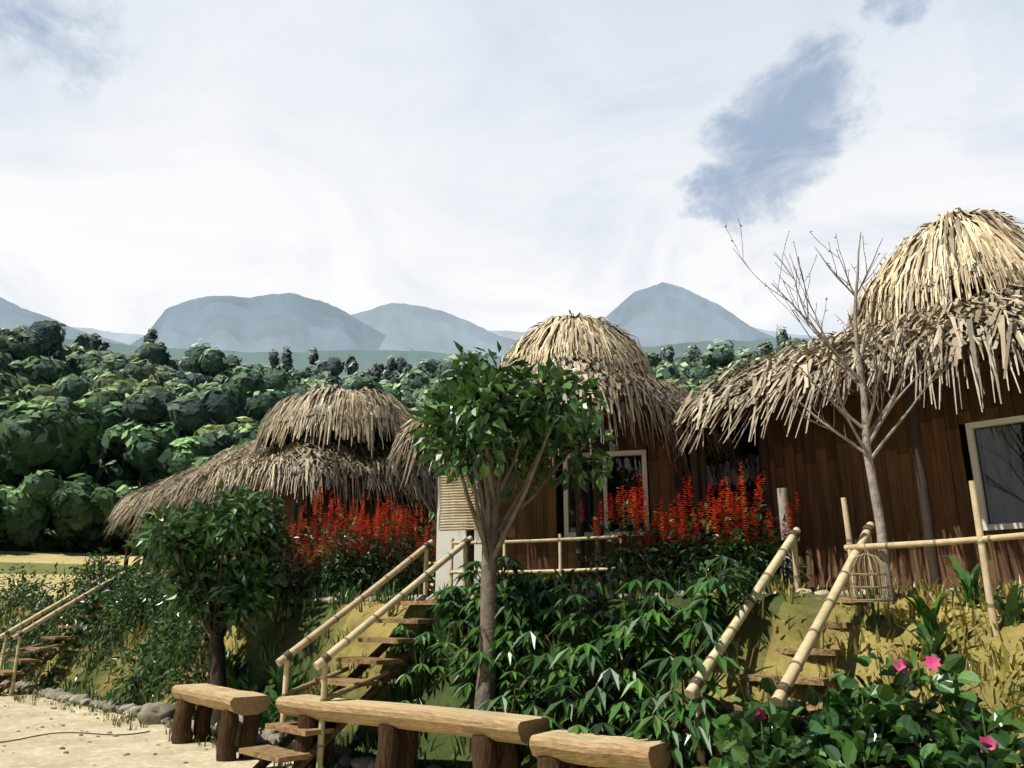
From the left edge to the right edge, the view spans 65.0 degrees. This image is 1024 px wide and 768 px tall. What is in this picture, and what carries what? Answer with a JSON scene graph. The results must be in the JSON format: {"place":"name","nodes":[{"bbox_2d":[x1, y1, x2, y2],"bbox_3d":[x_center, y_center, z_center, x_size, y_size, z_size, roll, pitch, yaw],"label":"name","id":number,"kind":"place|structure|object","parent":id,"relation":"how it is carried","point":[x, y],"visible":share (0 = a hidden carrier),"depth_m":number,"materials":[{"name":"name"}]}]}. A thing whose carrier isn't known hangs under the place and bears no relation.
{"place":"outdoors","nodes":[
{"label":"outdoors","id":0,"kind":"place"},
{"bbox_2d":[0,605,110,692],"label":"stair treads","id":1,"kind":"object","parent":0,"point":[7,673],"visible":0.66,"depth_m":15.34,"materials":[{"name":"brown wood"}]},
{"bbox_2d":[0,297,127,344],"bbox_3d":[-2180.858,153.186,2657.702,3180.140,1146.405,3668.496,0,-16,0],"label":"mountain ridge","id":2,"kind":"structure","parent":0,"point":[12,315],"depth_m":2662.26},
{"bbox_2d":[0,689,293,767],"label":"sandy ground","id":3,"kind":"structure","parent":0,"point":[101,751],"depth_m":9.29,"materials":[{"name":"beige sand"}]},
{"bbox_2d":[0,568,131,695],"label":"stair bamboo rails","id":4,"kind":"object","parent":3,"relation":"on","point":[18,635],"visible":0.71,"depth_m":15.48,"materials":[{"name":"beige wood"}]},
{"bbox_2d":[0,731,149,742],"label":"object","id":5,"kind":"object","parent":3,"relation":"on","point":[72,732],"visible":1,"depth_m":10.01,"materials":[{"name":"brown rubber"}]},
{"bbox_2d":[2,695,256,763],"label":"path pebbles","id":6,"kind":"object","parent":3,"relation":"on","point":[114,735],"visible":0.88,"depth_m":9.89,"materials":[{"name":"stone"}]},
{"bbox_2d":[2,692,292,767],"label":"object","id":7,"kind":"object","parent":3,"relation":"on","point":[107,723],"visible":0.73,"depth_m":9.80,"materials":[{"name":"stone"}]},
{"bbox_2d":[1,683,351,767],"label":"path edge grass","id":8,"kind":"structure","parent":3,"relation":"on","point":[105,711],"depth_m":11.36,"materials":[{"name":"green plant"}]},
{"bbox_2d":[171,699,259,761],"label":"bench legs","id":9,"kind":"object","parent":3,"relation":"on","point":[182,732],"visible":0.65,"depth_m":8.54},
{"bbox_2d":[172,683,270,715],"bbox_3d":[-3.323,3.547,9.083,0.441,0.194,1.911,12,-20,-37],"label":"log bench seat","id":10,"kind":"object","parent":9,"relation":"on","point":[240,702],"visible":0.96,"depth_m":8.61,"materials":[{"name":"beige wood"}]},
{"bbox_2d":[1,680,440,767],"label":"border stones","id":11,"kind":"object","parent":3,"relation":"on","point":[153,713],"visible":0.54,"depth_m":10.97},
{"bbox_2d":[275,536,472,767],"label":"stair bamboo rails","id":12,"kind":"object","parent":3,"relation":"on","point":[323,660],"visible":0.93,"depth_m":8.46,"materials":[{"name":"beige wood"}]},
{"bbox_2d":[294,715,520,767],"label":"bench legs","id":13,"kind":"object","parent":3,"relation":"on","point":[397,748],"visible":0.6,"depth_m":7.08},
{"bbox_2d":[276,694,549,744],"bbox_3d":[-1.025,3.016,7.286,3.027,0.193,0.430,-12,-19,36],"label":"log bench seat","id":14,"kind":"object","parent":13,"relation":"on","point":[506,727],"visible":0.97,"depth_m":6.95,"materials":[{"name":"beige wood"}]},
{"bbox_2d":[529,730,670,767],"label":"log bench seat","id":15,"kind":"object","parent":3,"relation":"on","point":[588,749],"visible":0.93,"depth_m":5.83,"materials":[{"name":"beige wood"}]},
{"bbox_2d":[685,522,876,765],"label":"bamboo handrails","id":16,"kind":"object","parent":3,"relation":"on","point":[782,692],"visible":0.63,"depth_m":6.36,"materials":[{"name":"beige wood"}]},
{"bbox_2d":[0,484,435,668],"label":"hill terrain","id":17,"kind":"structure","parent":0,"point":[41,562],"depth_m":35.64,"materials":[{"name":"yellow plant"}]},
{"bbox_2d":[0,321,801,552],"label":"forest trees","id":18,"kind":"object","parent":17,"relation":"on","point":[27,451],"visible":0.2,"depth_m":50.14,"materials":[{"name":"green plant"}]},
{"bbox_2d":[0,316,807,552],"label":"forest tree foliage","id":19,"kind":"object","parent":18,"relation":"on","point":[73,491],"visible":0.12,"depth_m":48.91,"materials":[{"name":"green plant"}]},
{"bbox_2d":[161,508,274,569],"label":"hut window frames","id":20,"kind":"structure","parent":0,"point":[168,522],"depth_m":19.88,"materials":[{"name":"brown wood"}]},
{"bbox_2d":[166,485,302,573],"bbox_3d":[-5.657,3.837,19.138,7.720,2.450,3.120,-15,-22,43],"label":"hut","id":21,"kind":"object","parent":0,"point":[253,513],"depth_m":17.06,"materials":[{"name":"brown wood"}]},
{"bbox_2d":[100,383,437,542],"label":"thatch roof","id":22,"kind":"structure","parent":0,"point":[318,437],"depth_m":16.55,"materials":[{"name":"beige wicker"}]},
{"bbox_2d":[131,293,415,352],"bbox_3d":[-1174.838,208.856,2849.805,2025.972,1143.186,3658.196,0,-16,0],"label":"mountain ridge","id":23,"kind":"structure","parent":0,"point":[278,322],"depth_m":2675.14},
{"bbox_2d":[145,483,422,595],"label":"hut plank walls","id":24,"kind":"structure","parent":0,"point":[326,501],"depth_m":16.48,"materials":[{"name":"brown wood"}]},
{"bbox_2d":[239,600,453,767],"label":"stair treads","id":25,"kind":"object","parent":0,"point":[279,752],"visible":0.62,"depth_m":8.21,"materials":[{"name":"brown wood"}]},
{"bbox_2d":[351,303,515,355],"bbox_3d":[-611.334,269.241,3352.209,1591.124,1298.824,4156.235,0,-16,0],"label":"mountain ridge","id":26,"kind":"structure","parent":0,"point":[403,327],"depth_m":3275.43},
{"bbox_2d":[62,338,820,378],"bbox_3d":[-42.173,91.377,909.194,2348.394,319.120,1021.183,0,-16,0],"label":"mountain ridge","id":27,"kind":"structure","parent":0,"point":[365,359],"depth_m":929.37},
{"bbox_2d":[73,327,818,344],"bbox_3d":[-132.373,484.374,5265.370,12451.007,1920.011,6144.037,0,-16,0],"label":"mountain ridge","id":28,"kind":"structure","parent":0,"point":[128,339],"depth_m":5437.57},
{"bbox_2d":[0,487,1023,767],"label":"bank plant","id":29,"kind":"object","parent":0,"point":[818,741],"depth_m":7.03,"materials":[{"name":"green plant"}]},
{"bbox_2d":[277,465,996,752],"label":"red flowers","id":30,"kind":"object","parent":29,"relation":"part of","point":[932,661],"visible":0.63,"depth_m":9.55,"materials":[{"name":"red plant"}]},
{"bbox_2d":[0,592,1023,767],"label":"grassy slope","id":31,"kind":"structure","parent":0,"point":[442,687],"depth_m":7.36,"materials":[{"name":"green plant"}]},
{"bbox_2d":[123,477,298,726],"bbox_3d":[-4.180,2.993,10.906,2.192,3.370,2.467,0,-16,0],"label":"tree","id":32,"kind":"object","parent":31,"relation":"on","point":[260,527],"depth_m":10.71,"materials":[{"name":"green plant"}]},
{"bbox_2d":[123,484,428,598],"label":"wooden posts","id":33,"kind":"object","parent":31,"relation":"on","point":[293,518],"visible":0.02,"depth_m":15.68,"materials":[{"name":"brown wood"}]},
{"bbox_2d":[435,450,482,591],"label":"door","id":34,"kind":"structure","parent":31,"relation":"on","point":[443,543],"depth_m":11.40,"materials":[{"name":"paint"}]},
{"bbox_2d":[440,460,475,530],"bbox_3d":[-0.733,1.508,11.001,0.520,0.980,0.029,-6,-17,19],"label":"louvered shutter","id":35,"kind":"object","parent":34,"relation":"attached to","point":[460,523],"visible":0.59,"depth_m":10.96,"materials":[{"name":"beige wood"}]},
{"bbox_2d":[406,340,616,758],"bbox_3d":[0.010,1.603,7.998,2.246,3.980,2.645,0,-16,0],"label":"tree","id":36,"kind":"object","parent":31,"relation":"on","point":[500,397],"depth_m":7.80,"materials":[{"name":"green plant"}]},
{"bbox_2d":[383,310,760,499],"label":"thatch roof","id":37,"kind":"structure","parent":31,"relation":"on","point":[615,361],"depth_m":11.64,"materials":[{"name":"beige wicker"}]},
{"bbox_2d":[466,404,703,594],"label":"wooden posts","id":38,"kind":"object","parent":31,"relation":"on","point":[680,473],"visible":0.11,"depth_m":10.66,"materials":[{"name":"brown wood"}]},
{"bbox_2d":[516,403,680,585],"bbox_3d":[1.270,1.872,12.147,2.820,2.450,2.520,-4,-16,14],"label":"hut","id":39,"kind":"object","parent":31,"relation":"on","point":[625,469],"visible":0.06,"depth_m":11.21,"materials":[{"name":"brown wood"}]},
{"bbox_2d":[591,425,605,589],"bbox_3d":[1.101,1.560,10.261,0.130,2.550,0.130,0,-16,0],"label":"wooden post","id":40,"kind":"object","parent":31,"relation":"on","point":[600,544],"visible":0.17,"depth_m":10.19,"materials":[{"name":"brown wood"}]},
{"bbox_2d":[213,587,1004,603],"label":"foundation stones","id":41,"kind":"object","parent":31,"relation":"on","point":[324,600],"visible":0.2,"depth_m":7.71,"materials":[{"name":"grey stone"}]},
{"bbox_2d":[449,480,1023,635],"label":"porch bamboo rails","id":42,"kind":"object","parent":31,"relation":"on","point":[980,539],"visible":0.66,"depth_m":6.44,"materials":[{"name":"beige wood"}]},
{"bbox_2d":[849,541,890,601],"bbox_3d":[2.846,1.498,6.435,0.292,0.475,0.292,0,-16,0],"label":"birdcage","id":43,"kind":"object","parent":42,"relation":"hanging from","point":[859,574],"visible":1,"depth_m":6.38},
{"bbox_2d":[706,454,766,588],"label":"link plank wall","id":44,"kind":"structure","parent":31,"relation":"on","point":[751,487],"depth_m":13.08,"materials":[{"name":"brown wood"}]},
{"bbox_2d":[686,597,861,767],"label":"stair treads","id":45,"kind":"object","parent":31,"relation":"on","point":[813,680],"visible":0.2,"depth_m":6.28,"materials":[{"name":"brown wood"}]},
{"bbox_2d":[777,488,794,591],"bbox_3d":[3.229,1.924,9.431,0.111,1.400,0.111,6,-17,-22],"label":"post","id":46,"kind":"object","parent":31,"relation":"on","point":[782,495],"visible":0.43,"depth_m":9.49,"materials":[{"name":"wood"}]},
{"bbox_2d":[651,207,1023,492],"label":"thatch roof","id":47,"kind":"structure","parent":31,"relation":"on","point":[974,260],"depth_m":9.87,"materials":[{"name":"beige wicker"}]},
{"bbox_2d":[724,219,956,603],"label":"bare tree twigs","id":48,"kind":"object","parent":31,"relation":"on","point":[869,433],"visible":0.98,"depth_m":7.07,"materials":[{"name":"grey plant"}]},
{"bbox_2d":[725,224,953,431],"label":"bare tree buds","id":49,"kind":"object","parent":48,"relation":"attached to","point":[843,339],"visible":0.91,"depth_m":7.23,"materials":[{"name":"brown plant"}]},
{"bbox_2d":[696,380,1022,593],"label":"support posts","id":50,"kind":"object","parent":31,"relation":"on","point":[923,493],"visible":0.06,"depth_m":8.85,"materials":[{"name":"brown wood"}]},
{"bbox_2d":[770,354,1023,586],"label":"hut","id":51,"kind":"object","parent":31,"relation":"on","point":[985,368],"visible":0.05,"depth_m":9.20,"materials":[{"name":"brown wood"}]},
{"bbox_2d":[0,0,1023,336],"label":"sky","id":52,"kind":"structure","parent":0,"point":[492,165],"materials":[{"name":"white"}]},
{"bbox_2d":[537,757,579,767],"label":"log bench legs","id":53,"kind":"object","parent":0,"point":[548,762],"visible":0.43,"depth_m":5.99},
{"bbox_2d":[493,416,693,589],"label":"hut plank walls","id":54,"kind":"structure","parent":0,"point":[546,557],"depth_m":11.00,"materials":[{"name":"brown wood"}]},
{"bbox_2d":[563,450,649,536],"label":"hut window frames","id":55,"kind":"structure","parent":54,"relation":"attached to","point":[615,453],"depth_m":10.94,"materials":[{"name":"grey wood"}]},
{"bbox_2d":[568,458,590,532],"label":"hut curtains","id":56,"kind":"object","parent":55,"relation":"hanging from","point":[587,512],"visible":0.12,"depth_m":11.13,"materials":[{"name":"grey fabric"}]},
{"bbox_2d":[602,282,775,346],"bbox_3d":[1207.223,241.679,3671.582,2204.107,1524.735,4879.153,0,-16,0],"label":"mountain ridge","id":57,"kind":"structure","parent":0,"point":[661,313],"depth_m":3521.54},
{"bbox_2d":[766,366,1023,586],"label":"hut plank walls","id":58,"kind":"structure","parent":0,"point":[782,455],"depth_m":9.41,"materials":[{"name":"brown wood"}]},
{"bbox_2d":[965,415,1023,530],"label":"hut window frames","id":59,"kind":"structure","parent":58,"relation":"attached to","point":[970,428],"depth_m":8.74,"materials":[{"name":"grey wood"}]},
{"bbox_2d":[974,423,1023,524],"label":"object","id":60,"kind":"object","parent":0,"point":[1002,477],"visible":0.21,"depth_m":8.75,"materials":[{"name":"grey glass"}]}
]}

